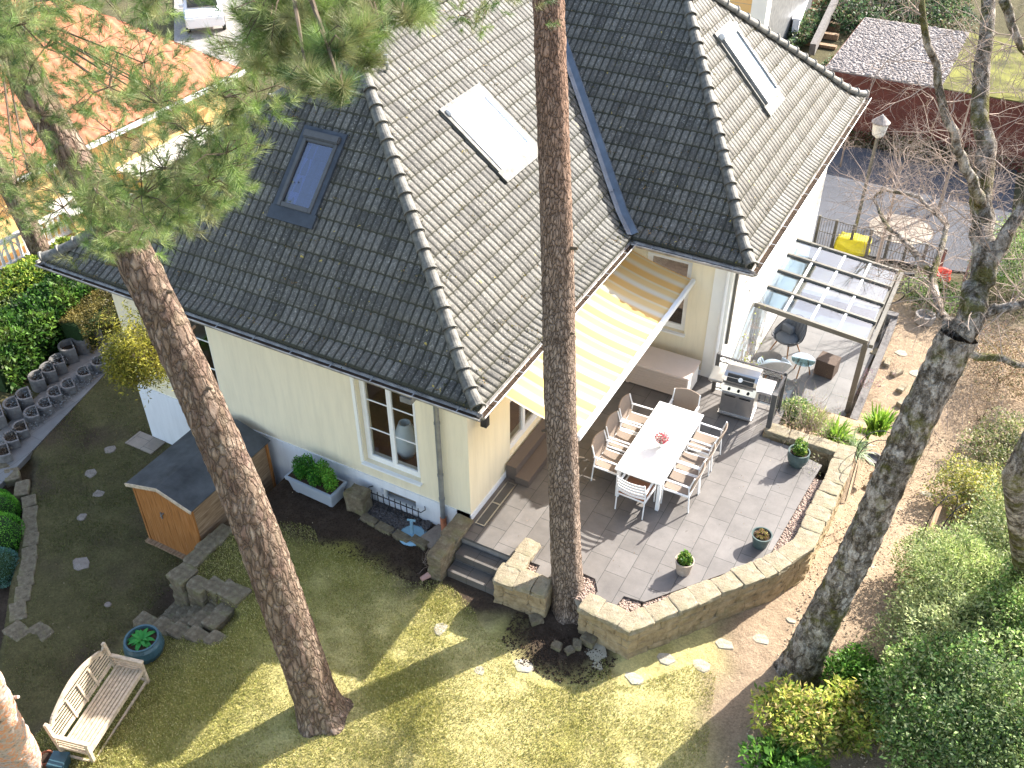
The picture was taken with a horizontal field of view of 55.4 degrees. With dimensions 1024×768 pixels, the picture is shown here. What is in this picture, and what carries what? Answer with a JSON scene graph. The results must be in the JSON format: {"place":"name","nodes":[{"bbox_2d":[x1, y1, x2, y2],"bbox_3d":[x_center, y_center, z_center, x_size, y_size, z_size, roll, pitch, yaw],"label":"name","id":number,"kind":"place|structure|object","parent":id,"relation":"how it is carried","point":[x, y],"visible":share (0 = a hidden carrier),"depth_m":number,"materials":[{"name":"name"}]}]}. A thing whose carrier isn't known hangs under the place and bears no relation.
{"place":"outdoors","nodes":[
{"label":"outdoors","id":0,"kind":"place"},
{"bbox_2d":[0,329,122,488],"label":"path","id":1,"kind":"structure","parent":0,"point":[39,434],"depth_m":22.87,"materials":[{"name":"concrete"}]},
{"bbox_2d":[174,0,251,76],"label":"driveway","id":2,"kind":"structure","parent":0,"point":[196,34],"depth_m":45.04,"materials":[{"name":"concrete"}]},
{"bbox_2d":[178,0,225,32],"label":"parked car","id":3,"kind":"object","parent":2,"relation":"on","point":[198,14],"visible":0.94,"depth_m":44.54,"materials":[{"name":"paint"}]},
{"bbox_2d":[0,0,1023,767],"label":"ground","id":4,"kind":"structure","parent":0,"point":[744,664],"depth_m":17.30,"materials":[{"name":"plant"}]},
{"bbox_2d":[0,546,19,588],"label":"ball shrub","id":5,"kind":"object","parent":4,"relation":"on","point":[8,563],"visible":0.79,"depth_m":19.31,"materials":[{"name":"green plant"}]},
{"bbox_2d":[0,511,25,555],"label":"ball shrub","id":6,"kind":"object","parent":4,"relation":"on","point":[10,532],"visible":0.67,"depth_m":19.84,"materials":[{"name":"green plant"}]},
{"bbox_2d":[0,463,39,622],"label":"stone edging","id":7,"kind":"object","parent":4,"relation":"on","point":[25,580],"visible":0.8,"depth_m":19.78,"materials":[{"name":"stone"}]},
{"bbox_2d":[0,669,42,767],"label":"pine tree","id":8,"kind":"object","parent":4,"relation":"on","point":[19,747],"visible":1,"depth_m":13.12,"materials":[{"name":"orange plant"}]},
{"bbox_2d":[0,75,56,249],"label":"pine tree","id":9,"kind":"object","parent":4,"relation":"on","point":[5,228],"visible":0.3,"depth_m":12.56,"materials":[{"name":"green plant"}]},
{"bbox_2d":[2,620,68,641],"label":"stepping stones","id":10,"kind":"object","parent":4,"relation":"on","point":[14,631],"visible":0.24,"depth_m":18.06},
{"bbox_2d":[0,207,72,273],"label":"balustrade","id":11,"kind":"object","parent":4,"relation":"on","point":[13,254],"visible":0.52,"depth_m":26.99,"materials":[{"name":"paint"}]},
{"bbox_2d":[0,233,76,308],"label":"hedge","id":12,"kind":"object","parent":4,"relation":"on","point":[28,273],"visible":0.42,"depth_m":25.89,"materials":[{"name":"green plant"}]},
{"bbox_2d":[0,272,102,393],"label":"hedge","id":13,"kind":"object","parent":4,"relation":"on","point":[32,335],"visible":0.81,"depth_m":24.27,"materials":[{"name":"green plant"}]},
{"bbox_2d":[57,288,120,353],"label":"hedge","id":14,"kind":"object","parent":4,"relation":"on","point":[80,322],"visible":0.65,"depth_m":24.88,"materials":[{"name":"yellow plant"}]},
{"bbox_2d":[2,369,182,721],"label":"lawn grass","id":15,"kind":"structure","parent":4,"relation":"on","point":[44,500],"depth_m":20.28,"materials":[{"name":"plant"}]},
{"bbox_2d":[0,0,190,254],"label":"pine tree","id":16,"kind":"object","parent":4,"relation":"on","point":[34,245],"visible":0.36,"depth_m":14.38,"materials":[{"name":"green plant"}]},
{"bbox_2d":[43,642,149,762],"bbox_3d":[-6.666,5.117,15.753,0.688,1.064,1.630,9,39,11],"label":"garden bench","id":17,"kind":"object","parent":4,"relation":"on","point":[61,741],"visible":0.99,"depth_m":15.73,"materials":[{"name":"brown wood"}]},
{"bbox_2d":[0,0,245,251],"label":"neighbour house","id":18,"kind":"structure","parent":4,"relation":"on","point":[196,64],"depth_m":29.78,"materials":[{"name":"paint"}]},
{"bbox_2d":[123,624,164,664],"bbox_3d":[-6.465,4.596,17.147,0.690,0.498,0.690,18,42,22],"label":"plant pot","id":19,"kind":"object","parent":4,"relation":"on","point":[145,642],"visible":0.97,"depth_m":16.99,"materials":[{"name":"teal ceramic"}]},
{"bbox_2d":[125,431,165,454],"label":"slab","id":20,"kind":"structure","parent":4,"relation":"on","point":[145,442],"depth_m":22.19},
{"bbox_2d":[0,0,357,737],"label":"pine tree","id":21,"kind":"object","parent":4,"relation":"on","point":[118,222],"visible":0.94,"depth_m":7.71,"materials":[{"name":"green plant"}]},
{"bbox_2d":[91,297,172,407],"bbox_3d":[-4.930,-0.528,13.155,1.325,1.372,1.463,-29,46,-32],"label":"mistletoe clump","id":22,"kind":"object","parent":21,"relation":"attached to","point":[138,346],"visible":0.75,"depth_m":12.93,"materials":[{"name":"plant"}]},
{"bbox_2d":[236,0,447,111],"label":"pine bough","id":23,"kind":"object","parent":21,"relation":"attached to","point":[315,68],"visible":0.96,"depth_m":4.06,"materials":[{"name":"green plant"}]},
{"bbox_2d":[133,523,251,644],"bbox_3d":[-5.491,3.961,18.248,2.363,1.035,2.335,18,42,22],"label":"stone stair","id":24,"kind":"object","parent":4,"relation":"on","point":[191,614],"visible":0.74,"depth_m":17.83,"materials":[{"name":"stone"}]},
{"bbox_2d":[124,419,275,558],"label":"garden shed","id":25,"kind":"structure","parent":4,"relation":"on","point":[180,505],"depth_m":19.00,"materials":[{"name":"brown wood"}]},
{"bbox_2d":[135,488,198,554],"bbox_3d":[-6.691,2.705,19.044,1.440,1.650,0.061,18,42,22],"label":"shed door","id":26,"kind":"structure","parent":25,"relation":"in","point":[169,525],"depth_m":19.06,"materials":[{"name":"brown wood"}]},
{"bbox_2d":[284,453,346,506],"bbox_3d":[-3.901,1.850,19.345,1.209,1.002,0.535,20,42,24],"label":"planter box","id":27,"kind":"object","parent":4,"relation":"on","point":[311,478],"visible":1,"depth_m":19.21,"materials":[{"name":"plastic"}]},
{"bbox_2d":[268,483,433,590],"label":"soil crumbs","id":28,"kind":"object","parent":4,"relation":"on","point":[300,499],"visible":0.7,"depth_m":18.78,"materials":[{"name":"soil"}]},
{"bbox_2d":[343,483,372,515],"bbox_3d":[-3.020,2.273,19.170,0.442,0.557,0.373,18,42,22],"label":"boulder","id":29,"kind":"object","parent":4,"relation":"on","point":[358,499],"visible":1,"depth_m":19.03,"materials":[{"name":"stone"}]},
{"bbox_2d":[33,522,716,767],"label":"lawn grass","id":30,"kind":"structure","parent":4,"relation":"on","point":[171,667],"depth_m":16.02,"materials":[{"name":"plant"}]},
{"bbox_2d":[358,501,431,532],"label":"dark gravel","id":31,"kind":"structure","parent":4,"relation":"on","point":[394,520],"depth_m":19.05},
{"bbox_2d":[427,513,473,581],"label":"stone wall","id":32,"kind":"structure","parent":4,"relation":"on","point":[442,551],"depth_m":17.80,"materials":[{"name":"stone"}]},
{"bbox_2d":[35,0,871,530],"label":"house","id":33,"kind":"structure","parent":4,"relation":"on","point":[357,280],"depth_m":18.96,"materials":[{"name":"beige paint"}]},
{"bbox_2d":[267,125,347,229],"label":"roof window","id":34,"kind":"structure","parent":33,"relation":"in","point":[280,210],"depth_m":17.79,"materials":[{"name":"metal"}]},
{"bbox_2d":[358,380,422,486],"bbox_3d":[-2.274,0.764,18.050,1.360,2.355,0.250,18,42,22],"label":"window","id":35,"kind":"structure","parent":33,"relation":"in","point":[394,463],"depth_m":18.45,"materials":[{"name":"white paint"}]},
{"bbox_2d":[395,419,415,459],"bbox_3d":[-2.064,1.071,18.991,0.470,0.840,0.470,18,42,22],"label":"floor vase","id":36,"kind":"object","parent":33,"relation":"on","point":[405,431],"visible":0.84,"depth_m":18.80,"materials":[{"name":"ceramic"}]},
{"bbox_2d":[438,83,537,183],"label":"roof window","id":37,"kind":"structure","parent":33,"relation":"in","point":[505,145],"depth_m":19.16,"materials":[{"name":"white glass"}]},
{"bbox_2d":[506,250,694,440],"bbox_3d":[1.657,-1.087,18.715,1.910,0.640,5.730,18,42,22],"label":"awning","id":38,"kind":"object","parent":33,"relation":"attached to","point":[623,315],"visible":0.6,"depth_m":18.79,"materials":[{"name":"fabric"}]},
{"bbox_2d":[648,252,692,337],"bbox_3d":[3.342,-1.968,21.157,1.110,1.845,0.250,18,42,22],"label":"window","id":39,"kind":"structure","parent":33,"relation":"in","point":[671,324],"depth_m":21.22,"materials":[{"name":"white paint"}]},
{"bbox_2d":[713,19,785,116],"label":"roof window","id":40,"kind":"structure","parent":33,"relation":"in","point":[729,37],"depth_m":22.09,"materials":[{"name":"metal"}]},
{"bbox_2d":[447,543,506,595],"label":"garden steps","id":41,"kind":"structure","parent":4,"relation":"on","point":[473,567],"depth_m":17.78,"materials":[{"name":"stone"}]},
{"bbox_2d":[385,0,583,624],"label":"pine tree","id":42,"kind":"object","parent":4,"relation":"on","point":[557,294],"visible":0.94,"depth_m":14.62,"materials":[{"name":"brown plant"}]},
{"bbox_2d":[492,562,551,617],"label":"stone wall","id":43,"kind":"structure","parent":4,"relation":"on","point":[527,591],"depth_m":17.08,"materials":[{"name":"stone"}]},
{"bbox_2d":[505,538,540,571],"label":"stone wall","id":44,"kind":"structure","parent":4,"relation":"on","point":[525,553],"depth_m":17.52,"materials":[{"name":"stone"}]},
{"bbox_2d":[502,612,617,684],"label":"soil crumbs","id":45,"kind":"object","parent":4,"relation":"on","point":[557,662],"visible":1,"depth_m":16.62,"materials":[{"name":"soil"}]},
{"bbox_2d":[461,420,815,606],"bbox_3d":[3.000,2.459,19.923,5.340,1.695,6.710,18,42,22],"label":"terrace base","id":46,"kind":"object","parent":4,"relation":"on","point":[486,550],"visible":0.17,"depth_m":17.94,"materials":[{"name":"concrete"}]},
{"bbox_2d":[462,375,821,604],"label":"terrace","id":47,"kind":"structure","parent":46,"relation":"on","point":[724,504],"depth_m":18.46,"materials":[{"name":"tile"}]},
{"bbox_2d":[475,481,515,526],"bbox_3d":[-0.305,2.287,18.674,0.200,0.021,1.270,18,42,22],"label":"floor drain","id":48,"kind":"object","parent":47,"relation":"on","point":[493,506],"visible":1,"depth_m":18.66,"materials":[{"name":"silver metal"}]},
{"bbox_2d":[591,430,628,480],"bbox_3d":[1.901,1.459,19.006,0.687,0.904,0.605,19,42,23],"label":"garden chair","id":49,"kind":"object","parent":47,"relation":"on","point":[607,460],"visible":0.84,"depth_m":19.00,"materials":[{"name":"white metal"}]},
{"bbox_2d":[605,411,641,452],"bbox_3d":[2.214,1.101,19.464,0.687,0.904,0.605,19,42,23],"label":"garden chair","id":50,"kind":"object","parent":47,"relation":"on","point":[613,426],"visible":0.8,"depth_m":19.47,"materials":[{"name":"white metal"}]},
{"bbox_2d":[614,473,655,519],"bbox_3d":[2.330,1.977,18.358,0.605,0.883,0.653,20,42,24],"label":"garden chair","id":51,"kind":"object","parent":47,"relation":"on","point":[635,489],"visible":1,"depth_m":18.20,"materials":[{"name":"white metal"}]},
{"bbox_2d":[618,393,653,433],"bbox_3d":[2.516,0.754,19.907,0.687,0.904,0.605,18,41,22],"label":"garden chair","id":52,"kind":"object","parent":47,"relation":"on","point":[626,413],"visible":0.81,"depth_m":19.91,"materials":[{"name":"white metal"}]},
{"bbox_2d":[615,401,703,510],"bbox_3d":[2.894,1.400,19.203,0.950,0.749,2.300,18,42,22],"label":"dining table","id":53,"kind":"object","parent":47,"relation":"on","point":[646,457],"visible":0.88,"depth_m":18.84,"materials":[{"name":"white paint"}]},
{"bbox_2d":[626,346,700,394],"bbox_3d":[3.300,-0.276,21.471,1.460,0.599,0.790,18,42,22],"label":"storage box","id":54,"kind":"object","parent":47,"relation":"on","point":[661,370],"visible":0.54,"depth_m":21.22,"materials":[{"name":"beige plastic"}]},
{"bbox_2d":[660,461,705,512],"bbox_3d":[3.255,1.863,18.482,0.687,0.904,0.605,18,41,22],"label":"garden chair","id":55,"kind":"object","parent":47,"relation":"on","point":[683,484],"visible":1,"depth_m":18.46,"materials":[{"name":"white metal"}]},
{"bbox_2d":[668,388,700,412],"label":"garden chair","id":56,"kind":"object","parent":47,"relation":"on","point":[686,398],"visible":0.56,"depth_m":20.07,"materials":[{"name":"fabric"}]},
{"bbox_2d":[674,442,715,492],"bbox_3d":[3.541,1.537,18.898,0.687,0.904,0.605,17,41,21],"label":"garden chair","id":57,"kind":"object","parent":47,"relation":"on","point":[692,459],"visible":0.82,"depth_m":18.92,"materials":[{"name":"white metal"}]},
{"bbox_2d":[686,422,727,471],"bbox_3d":[3.872,1.157,19.383,0.687,0.904,0.605,18,41,22],"label":"garden chair","id":58,"kind":"object","parent":47,"relation":"on","point":[702,439],"visible":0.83,"depth_m":19.39,"materials":[{"name":"white metal"}]},
{"bbox_2d":[708,361,776,421],"bbox_3d":[4.792,0.141,20.465,1.320,1.167,0.623,16,41,20],"label":"gas grill","id":59,"kind":"object","parent":47,"relation":"on","point":[743,386],"visible":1,"depth_m":20.23,"materials":[{"name":"silver metal"}]},
{"bbox_2d":[711,352,787,428],"bbox_3d":[4.875,0.168,20.568,1.550,0.999,0.890,18,42,22],"label":"railing","id":60,"kind":"object","parent":47,"relation":"on","point":[774,406],"visible":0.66,"depth_m":20.45,"materials":[{"name":"metal"}]},
{"bbox_2d":[787,436,810,468],"bbox_3d":[5.690,1.347,19.325,0.430,0.665,0.430,18,42,22],"label":"plant pot","id":61,"kind":"object","parent":47,"relation":"on","point":[798,454],"visible":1,"depth_m":19.24,"materials":[{"name":"green ceramic"}]},
{"bbox_2d":[574,524,797,606],"bbox_3d":[3.383,3.232,17.807,6.592,0.275,1.958,-13,40,-16],"label":"gravel bed","id":62,"kind":"object","parent":46,"relation":"on","point":[577,602],"visible":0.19,"depth_m":16.96,"materials":[{"name":"gravel"}]},
{"bbox_2d":[528,478,821,611],"bbox_3d":[3.385,3.109,17.706,6.610,0.085,1.979,-13,40,-16],"label":"pebble strip","id":63,"kind":"object","parent":62,"relation":"on","point":[789,533],"visible":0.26,"depth_m":17.96,"materials":[{"name":"gravel"}]},
{"bbox_2d":[577,443,856,659],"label":"stone wall","id":64,"kind":"structure","parent":4,"relation":"on","point":[688,610],"depth_m":17.03,"materials":[{"name":"stone"}]},
{"bbox_2d":[736,729,830,767],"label":"shrub","id":65,"kind":"object","parent":4,"relation":"on","point":[789,757],"visible":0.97,"depth_m":14.68,"materials":[{"name":"green plant"}]},
{"bbox_2d":[746,672,844,762],"bbox_3d":[4.447,5.256,15.246,1.594,1.186,1.592,18,42,22],"label":"shrub","id":66,"kind":"object","parent":4,"relation":"on","point":[801,721],"visible":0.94,"depth_m":15.10,"materials":[{"name":"green plant"}]},
{"bbox_2d":[780,392,818,430],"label":"shrub","id":67,"kind":"object","parent":4,"relation":"on","point":[792,401],"visible":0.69,"depth_m":20.85,"materials":[{"name":"green plant"}]},
{"bbox_2d":[762,423,837,473],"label":"stone wall","id":68,"kind":"structure","parent":4,"relation":"on","point":[824,449],"depth_m":19.95,"materials":[{"name":"stone"}]},
{"bbox_2d":[787,6,825,49],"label":"shrub","id":69,"kind":"object","parent":4,"relation":"on","point":[810,22],"visible":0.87,"depth_m":43.70,"materials":[{"name":"green plant"}]},
{"bbox_2d":[760,374,861,456],"bbox_3d":[6.213,0.327,20.326,2.023,1.919,2.542,1,38,2],"label":"shrub","id":70,"kind":"object","parent":4,"relation":"on","point":[807,428],"visible":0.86,"depth_m":20.31,"materials":[{"name":"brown plant"}]},
{"bbox_2d":[808,0,838,55],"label":"wall","id":71,"kind":"structure","parent":4,"relation":"on","point":[820,31],"depth_m":43.21,"materials":[{"name":"paint"}]},
{"bbox_2d":[810,412,867,445],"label":"strap leaf plant","id":72,"kind":"object","parent":4,"relation":"on","point":[835,432],"visible":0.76,"depth_m":20.55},
{"bbox_2d":[799,289,898,420],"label":"terrace kerb","id":73,"kind":"structure","parent":4,"relation":"on","point":[870,312],"depth_m":26.13,"materials":[{"name":"concrete"}]},
{"bbox_2d":[814,668,890,759],"bbox_3d":[5.285,5.245,15.343,1.257,1.173,1.309,8,39,10],"label":"shrub","id":74,"kind":"object","parent":4,"relation":"on","point":[856,725],"visible":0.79,"depth_m":15.19,"materials":[{"name":"green plant"}]},
{"bbox_2d":[818,642,891,708],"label":"shrub","id":75,"kind":"object","parent":4,"relation":"on","point":[850,661],"visible":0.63,"depth_m":15.94,"materials":[{"name":"green plant"}]},
{"bbox_2d":[809,0,927,35],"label":"shrub","id":76,"kind":"object","parent":4,"relation":"on","point":[846,8],"visible":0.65,"depth_m":44.89,"materials":[{"name":"green plant"}]},
{"bbox_2d":[742,431,1005,767],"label":"soil crumbs","id":77,"kind":"object","parent":4,"relation":"on","point":[875,564],"visible":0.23,"depth_m":19.15,"materials":[{"name":"brown soil"}]},
{"bbox_2d":[859,401,898,436],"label":"strap leaf plant","id":78,"kind":"object","parent":4,"relation":"on","point":[882,420],"visible":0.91,"depth_m":21.87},
{"bbox_2d":[813,214,947,274],"bbox_3d":[10.697,-4.018,28.540,3.722,1.000,0.086,22,43,26],"label":"wire fence","id":79,"kind":"object","parent":4,"relation":"on","point":[852,236],"visible":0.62,"depth_m":28.58,"materials":[{"name":"grey metal"}]},
{"bbox_2d":[849,86,940,287],"bbox_3d":[10.220,-5.008,25.997,2.020,5.651,3.025,18,42,22],"label":"bare tree","id":80,"kind":"object","parent":4,"relation":"on","point":[881,246],"visible":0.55,"depth_m":25.85,"materials":[{"name":"brown plant"}]},
{"bbox_2d":[772,0,1023,688],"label":"birch tree","id":81,"kind":"object","parent":4,"relation":"on","point":[951,351],"visible":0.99,"depth_m":12.95,"materials":[{"name":"grey plant"}]},
{"bbox_2d":[867,0,979,31],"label":"shrub","id":82,"kind":"object","parent":4,"relation":"on","point":[938,18],"visible":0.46,"depth_m":44.48,"materials":[{"name":"green plant"}]},
{"bbox_2d":[826,17,1023,172],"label":"flat roof garage","id":83,"kind":"structure","parent":4,"relation":"on","point":[897,111],"depth_m":34.07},
{"bbox_2d":[826,17,968,85],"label":"roof pebbles","id":84,"kind":"object","parent":83,"relation":"on","point":[872,44],"visible":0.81,"depth_m":36.02,"materials":[{"name":"gravel"}]},
{"bbox_2d":[896,265,961,316],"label":"shrub","id":85,"kind":"object","parent":4,"relation":"on","point":[923,292],"visible":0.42,"depth_m":26.68,"materials":[{"name":"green plant"}]},
{"bbox_2d":[857,1,1005,211],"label":"bare tree","id":86,"kind":"object","parent":4,"relation":"on","point":[953,161],"visible":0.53,"depth_m":29.53,"materials":[{"name":"brown plant"}]},
{"bbox_2d":[844,129,1023,174],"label":"shrub","id":87,"kind":"object","parent":4,"relation":"on","point":[902,139],"visible":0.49,"depth_m":34.31,"materials":[{"name":"brown plant"}]},
{"bbox_2d":[881,521,995,604],"bbox_3d":[7.845,3.403,17.733,2.087,1.510,2.073,18,42,22],"label":"shrub","id":88,"kind":"object","parent":4,"relation":"on","point":[915,535],"visible":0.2,"depth_m":17.88,"materials":[{"name":"green plant"}]},
{"bbox_2d":[856,563,1023,693],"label":"shrub","id":89,"kind":"object","parent":4,"relation":"on","point":[928,627],"visible":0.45,"depth_m":15.77,"materials":[{"name":"green plant"}]},
{"bbox_2d":[858,617,1023,767],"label":"shrub","id":90,"kind":"object","parent":4,"relation":"on","point":[903,735],"visible":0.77,"depth_m":14.50,"materials":[{"name":"green plant"}]},
{"bbox_2d":[892,509,1023,665],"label":"shrub","id":91,"kind":"object","parent":4,"relation":"on","point":[937,550],"visible":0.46,"depth_m":16.40,"materials":[{"name":"green plant"}]},
{"bbox_2d":[916,448,1005,531],"bbox_3d":[9.571,2.261,20.213,2.096,1.288,2.182,18,42,22],"label":"shrub","id":92,"kind":"object","parent":4,"relation":"on","point":[974,471],"visible":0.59,"depth_m":20.28,"materials":[{"name":"green plant"}]},
{"bbox_2d":[903,637,1023,767],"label":"shrub","id":93,"kind":"object","parent":4,"relation":"on","point":[990,749],"visible":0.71,"depth_m":13.88,"materials":[{"name":"green plant"}]},
{"bbox_2d":[919,554,1023,707],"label":"shrub","id":94,"kind":"object","parent":4,"relation":"on","point":[1017,593],"visible":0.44,"depth_m":15.53,"materials":[{"name":"green plant"}]},
{"bbox_2d":[931,508,1020,627],"bbox_3d":[8.674,3.449,16.967,2.442,2.270,2.478,-5,38,-6],"label":"shrub","id":95,"kind":"object","parent":4,"relation":"on","point":[994,528],"visible":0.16,"depth_m":17.02,"materials":[{"name":"green plant"}]},
{"bbox_2d":[954,465,1011,562],"bbox_3d":[9.474,2.869,18.004,2.388,2.197,2.653,-8,39,-10],"label":"shrub","id":96,"kind":"object","parent":4,"relation":"on","point":[999,507],"visible":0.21,"depth_m":18.23,"materials":[{"name":"green plant"}]},
{"bbox_2d":[955,396,1023,485],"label":"shrub","id":97,"kind":"object","parent":4,"relation":"on","point":[1003,447],"visible":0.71,"depth_m":21.78,"materials":[{"name":"green plant"}]},
{"bbox_2d":[961,318,1023,406],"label":"shrub","id":98,"kind":"object","parent":4,"relation":"on","point":[996,370],"visible":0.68,"depth_m":23.80,"materials":[{"name":"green plant"}]},
{"bbox_2d":[964,208,1023,299],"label":"shrub","id":99,"kind":"object","parent":4,"relation":"on","point":[1003,277],"visible":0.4,"depth_m":26.57,"materials":[{"name":"green plant"}]},
{"bbox_2d":[1001,431,1023,578],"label":"bare tree","id":100,"kind":"object","parent":4,"relation":"on","point":[1012,477],"visible":0.77,"depth_m":13.33,"materials":[{"name":"plant"}]},
{"bbox_2d":[730,0,811,39],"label":"neighbour house","id":101,"kind":"structure","parent":0,"point":[775,16],"depth_m":40.80,"materials":[{"name":"paint"}]},
{"bbox_2d":[750,299,887,423],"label":"terrace","id":102,"kind":"structure","parent":0,"point":[815,342],"depth_m":25.21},
{"bbox_2d":[770,314,806,358],"bbox_3d":[7.148,-1.256,25.139,0.789,0.917,0.839,-27,45,-30],"label":"lounge chair","id":103,"kind":"object","parent":102,"relation":"on","point":[789,332],"visible":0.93,"depth_m":25.11,"materials":[{"name":"fabric"}]},
{"bbox_2d":[813,351,841,379],"bbox_3d":[7.912,-0.466,24.493,0.500,0.448,0.460,24,44,28],"label":"pouf","id":104,"kind":"object","parent":102,"relation":"on","point":[827,363],"visible":1,"depth_m":24.35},
{"bbox_2d":[754,237,903,413],"bbox_3d":[7.755,-1.534,24.305,2.805,2.366,3.550,18,42,22],"label":"glass canopy","id":105,"kind":"object","parent":102,"relation":"on","point":[828,307],"visible":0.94,"depth_m":23.39,"materials":[{"name":"grey metal"}]},
{"bbox_2d":[812,146,1016,275],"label":"driveway","id":106,"kind":"structure","parent":0,"point":[834,192],"depth_m":31.94,"materials":[{"name":"asphalt"}]},
{"bbox_2d":[834,232,871,255],"bbox_3d":[10.167,-4.182,29.104,1.074,0.558,0.522,18,42,22],"label":"yellow cart","id":107,"kind":"object","parent":106,"relation":"on","point":[854,246],"visible":0.68,"depth_m":28.95,"materials":[{"name":"plastic"}]},
{"bbox_2d":[855,114,890,230],"bbox_3d":[10.341,-5.902,28.436,0.520,4.100,0.520,18,42,22],"label":"street lamp","id":108,"kind":"object","parent":106,"relation":"on","point":[886,124],"visible":0.84,"depth_m":27.49,"materials":[{"name":"grey metal"}]},
{"bbox_2d":[869,214,932,243],"bbox_3d":[12.095,-4.810,30.336,1.900,0.030,1.900,18,42,22],"label":"paved circle","id":109,"kind":"object","parent":106,"relation":"on","point":[929,237],"visible":0.41,"depth_m":30.34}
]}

